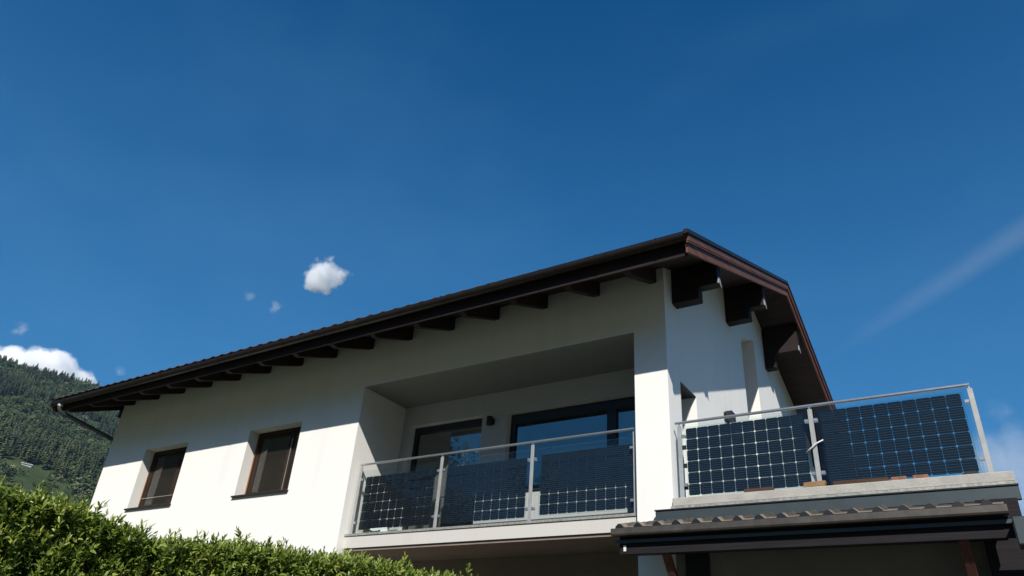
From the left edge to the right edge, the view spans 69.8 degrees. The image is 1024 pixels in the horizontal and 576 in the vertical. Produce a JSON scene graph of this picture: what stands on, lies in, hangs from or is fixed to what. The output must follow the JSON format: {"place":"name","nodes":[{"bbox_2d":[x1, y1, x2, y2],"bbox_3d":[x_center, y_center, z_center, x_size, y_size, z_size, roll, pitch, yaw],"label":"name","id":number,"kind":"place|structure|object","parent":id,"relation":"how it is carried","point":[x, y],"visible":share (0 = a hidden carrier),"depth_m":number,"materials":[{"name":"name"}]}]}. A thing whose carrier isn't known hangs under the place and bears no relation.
{"place":"outdoors","nodes":[
{"label":"outdoors","id":0,"kind":"place"},
{"bbox_2d":[0,363,109,510],"bbox_3d":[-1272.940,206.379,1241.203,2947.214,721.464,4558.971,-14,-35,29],"label":"mountain","id":1,"kind":"structure","parent":0,"point":[38,474],"depth_m":997.17,"materials":[{"name":"green plant"}]},
{"bbox_2d":[21,462,32,466],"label":"chalet","id":2,"kind":"object","parent":1,"relation":"on","point":[26,464],"visible":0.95,"depth_m":1010.90,"materials":[{"name":"grey concrete"}]},
{"bbox_2d":[0,354,119,492],"bbox_3d":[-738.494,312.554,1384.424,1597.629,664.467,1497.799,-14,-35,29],"label":"conifer forest","id":3,"kind":"object","parent":1,"relation":"on","point":[21,443],"visible":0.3,"depth_m":1210.02,"materials":[{"name":"green plant"}]},
{"bbox_2d":[0,358,119,505],"bbox_3d":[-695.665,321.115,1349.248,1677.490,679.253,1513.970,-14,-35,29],"label":"broadleaf wood","id":4,"kind":"object","parent":1,"relation":"on","point":[74,485],"visible":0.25,"depth_m":1307.61,"materials":[{"name":"green plant"}]},
{"bbox_2d":[49,228,857,575],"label":"house","id":5,"kind":"structure","parent":0,"point":[649,340],"depth_m":14.23,"materials":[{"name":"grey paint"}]},
{"bbox_2d":[124,447,186,510],"bbox_3d":[-8.197,4.473,17.258,1.710,1.461,0.430,-14,-35,29],"label":"window","id":6,"kind":"structure","parent":5,"relation":"in","point":[160,484],"depth_m":17.55,"materials":[{"name":"brown wood"}]},
{"bbox_2d":[231,427,300,497],"bbox_3d":[-5.004,3.653,15.418,1.670,1.461,0.430,-14,-35,29],"label":"window","id":7,"kind":"structure","parent":5,"relation":"in","point":[275,451],"depth_m":15.67,"materials":[{"name":"brown wood"}]},
{"bbox_2d":[369,527,388,531],"bbox_3d":[-2.405,4.370,13.209,0.400,0.097,0.124,-14,-35,29],"label":"junction case","id":8,"kind":"object","parent":5,"relation":"on","point":[378,529],"visible":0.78,"depth_m":13.17,"materials":[{"name":"white plastic"}]},
{"bbox_2d":[402,418,481,529],"bbox_3d":[-1.313,3.830,14.442,1.796,2.406,0.130,-14,-35,29],"label":"balcony door","id":9,"kind":"structure","parent":5,"relation":"in","point":[467,458],"depth_m":14.75,"materials":[{"name":"black glass"}]},
{"bbox_2d":[486,416,494,425],"bbox_3d":[-0.425,2.573,14.203,0.124,0.160,0.151,-14,-35,29],"label":"wall lamp","id":10,"kind":"object","parent":5,"relation":"attached to","point":[490,421],"visible":1,"depth_m":14.16,"materials":[{"name":"black plastic"}]},
{"bbox_2d":[349,427,636,533],"bbox_3d":[-0.500,3.341,12.396,5.800,1.329,0.054,-14,-35,29],"label":"balcony railing","id":11,"kind":"object","parent":5,"relation":"on","point":[529,508],"visible":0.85,"depth_m":12.26,"materials":[{"name":"metal"}]},
{"bbox_2d":[358,469,435,529],"bbox_3d":[-2.091,3.849,13.328,1.700,1.020,0.026,-14,-35,29],"label":"solar panel","id":12,"kind":"object","parent":11,"relation":"attached to","point":[406,503],"visible":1,"depth_m":13.30,"materials":[{"name":"blue glass"}]},
{"bbox_2d":[442,458,526,523],"bbox_3d":[-0.467,3.433,12.393,1.700,1.020,0.026,-14,-35,29],"label":"solar panel","id":13,"kind":"object","parent":11,"relation":"attached to","point":[494,495],"visible":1,"depth_m":12.36,"materials":[{"name":"blue glass"}]},
{"bbox_2d":[539,444,633,514],"bbox_3d":[1.166,2.998,11.461,1.700,1.020,0.026,-14,-35,29],"label":"solar panel","id":14,"kind":"object","parent":11,"relation":"attached to","point":[610,493],"visible":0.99,"depth_m":11.44,"materials":[{"name":"blue glass"}]},
{"bbox_2d":[508,396,635,490],"bbox_3d":[1.163,2.836,13.179,2.870,1.543,0.360,-14,-35,29],"label":"window","id":15,"kind":"structure","parent":5,"relation":"in","point":[612,407],"depth_m":13.26,"materials":[{"name":"black glass"}]},
{"bbox_2d":[724,410,735,423],"bbox_3d":[3.972,2.353,13.364,0.149,0.180,0.260,-14,-35,29],"label":"wall lamp","id":16,"kind":"object","parent":5,"relation":"attached to","point":[730,420],"visible":0.7,"depth_m":13.31,"materials":[{"name":"black plastic"}]},
{"bbox_2d":[0,0,1023,515],"label":"sky","id":17,"kind":"structure","parent":0,"point":[182,182],"materials":[{"name":"blue"}]},
{"bbox_2d":[962,470,978,474],"bbox_3d":[5.332,2.157,8.535,0.190,0.048,0.080,-14,-35,29],"label":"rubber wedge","id":18,"kind":"object","parent":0,"point":[971,472],"visible":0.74,"depth_m":8.51,"materials":[{"name":"black rubber"}]},
{"label":"ground","id":19,"kind":"structure","parent":0,"visible":0},
{"bbox_2d":[0,475,478,575],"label":"hedge","id":20,"kind":"object","parent":19,"relation":"on","point":[41,534],"visible":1,"depth_m":5.42,"materials":[{"name":"green plant"}]},
{"bbox_2d":[654,471,1023,575],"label":"terrace annex","id":21,"kind":"object","parent":19,"relation":"on","point":[999,558],"visible":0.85,"depth_m":8.82,"materials":[{"name":"grey concrete"}]},
{"bbox_2d":[685,553,710,575],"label":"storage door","id":22,"kind":"structure","parent":21,"relation":"in","point":[698,564],"depth_m":9.67,"materials":[{"name":"black"}]},
{"bbox_2d":[744,487,774,491],"bbox_3d":[3.272,2.683,9.717,0.380,0.048,0.090,-14,-35,29],"label":"board","id":23,"kind":"object","parent":21,"relation":"on","point":[759,489],"visible":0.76,"depth_m":9.68,"materials":[{"name":"brown wood"}]},
{"bbox_2d":[611,498,1015,575],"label":"tiled canopy","id":24,"kind":"object","parent":21,"relation":"attached to","point":[963,524],"visible":0.99,"depth_m":8.41,"materials":[{"name":"metal"}]},
{"bbox_2d":[1012,516,1023,549],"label":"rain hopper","id":25,"kind":"object","parent":24,"relation":"attached to","point":[1018,522],"visible":1,"depth_m":7.32,"materials":[{"name":"grey metal"}]},
{"bbox_2d":[803,480,826,487],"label":"wooden block","id":26,"kind":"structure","parent":21,"relation":"on","point":[815,483],"depth_m":9.34,"materials":[{"name":"brown wood"}]},
{"bbox_2d":[675,383,993,497],"bbox_3d":[4.002,2.076,9.662,3.830,1.149,0.054,-14,-35,29],"label":"terrace railing","id":27,"kind":"object","parent":21,"relation":"on","point":[811,420],"visible":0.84,"depth_m":9.63,"materials":[{"name":"metal"}]},
{"bbox_2d":[682,414,811,495],"bbox_3d":[3.206,2.323,10.168,1.745,1.020,0.032,-14,-35,29],"label":"solar panel","id":28,"kind":"object","parent":27,"relation":"attached to","point":[789,469],"visible":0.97,"depth_m":10.13,"materials":[{"name":"blue glass"}]},
{"bbox_2d":[820,394,978,483],"bbox_3d":[4.813,1.910,9.246,1.700,1.020,0.026,-14,-35,29],"label":"solar panel","id":29,"kind":"object","parent":27,"relation":"attached to","point":[947,441],"visible":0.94,"depth_m":9.21,"materials":[{"name":"blue glass"}]},
{"bbox_2d":[833,477,889,484],"bbox_3d":[4.334,2.412,9.115,0.640,0.055,0.085,-14,-35,29],"label":"board","id":30,"kind":"object","parent":21,"relation":"on","point":[861,480],"visible":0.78,"depth_m":9.08,"materials":[{"name":"brown wood"}]},
{"bbox_2d":[891,476,906,479],"bbox_3d":[4.697,2.321,8.904,0.170,0.049,0.085,-14,-35,29],"label":"brick","id":31,"kind":"object","parent":21,"relation":"on","point":[899,478],"visible":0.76,"depth_m":8.87,"materials":[{"name":"orange brick"}]},
{"bbox_2d":[912,474,928,478],"bbox_3d":[4.896,2.270,8.789,0.170,0.049,0.085,-14,-35,29],"label":"brick","id":32,"kind":"object","parent":21,"relation":"on","point":[921,476],"visible":0.76,"depth_m":8.76,"materials":[{"name":"orange brick"}]}
]}

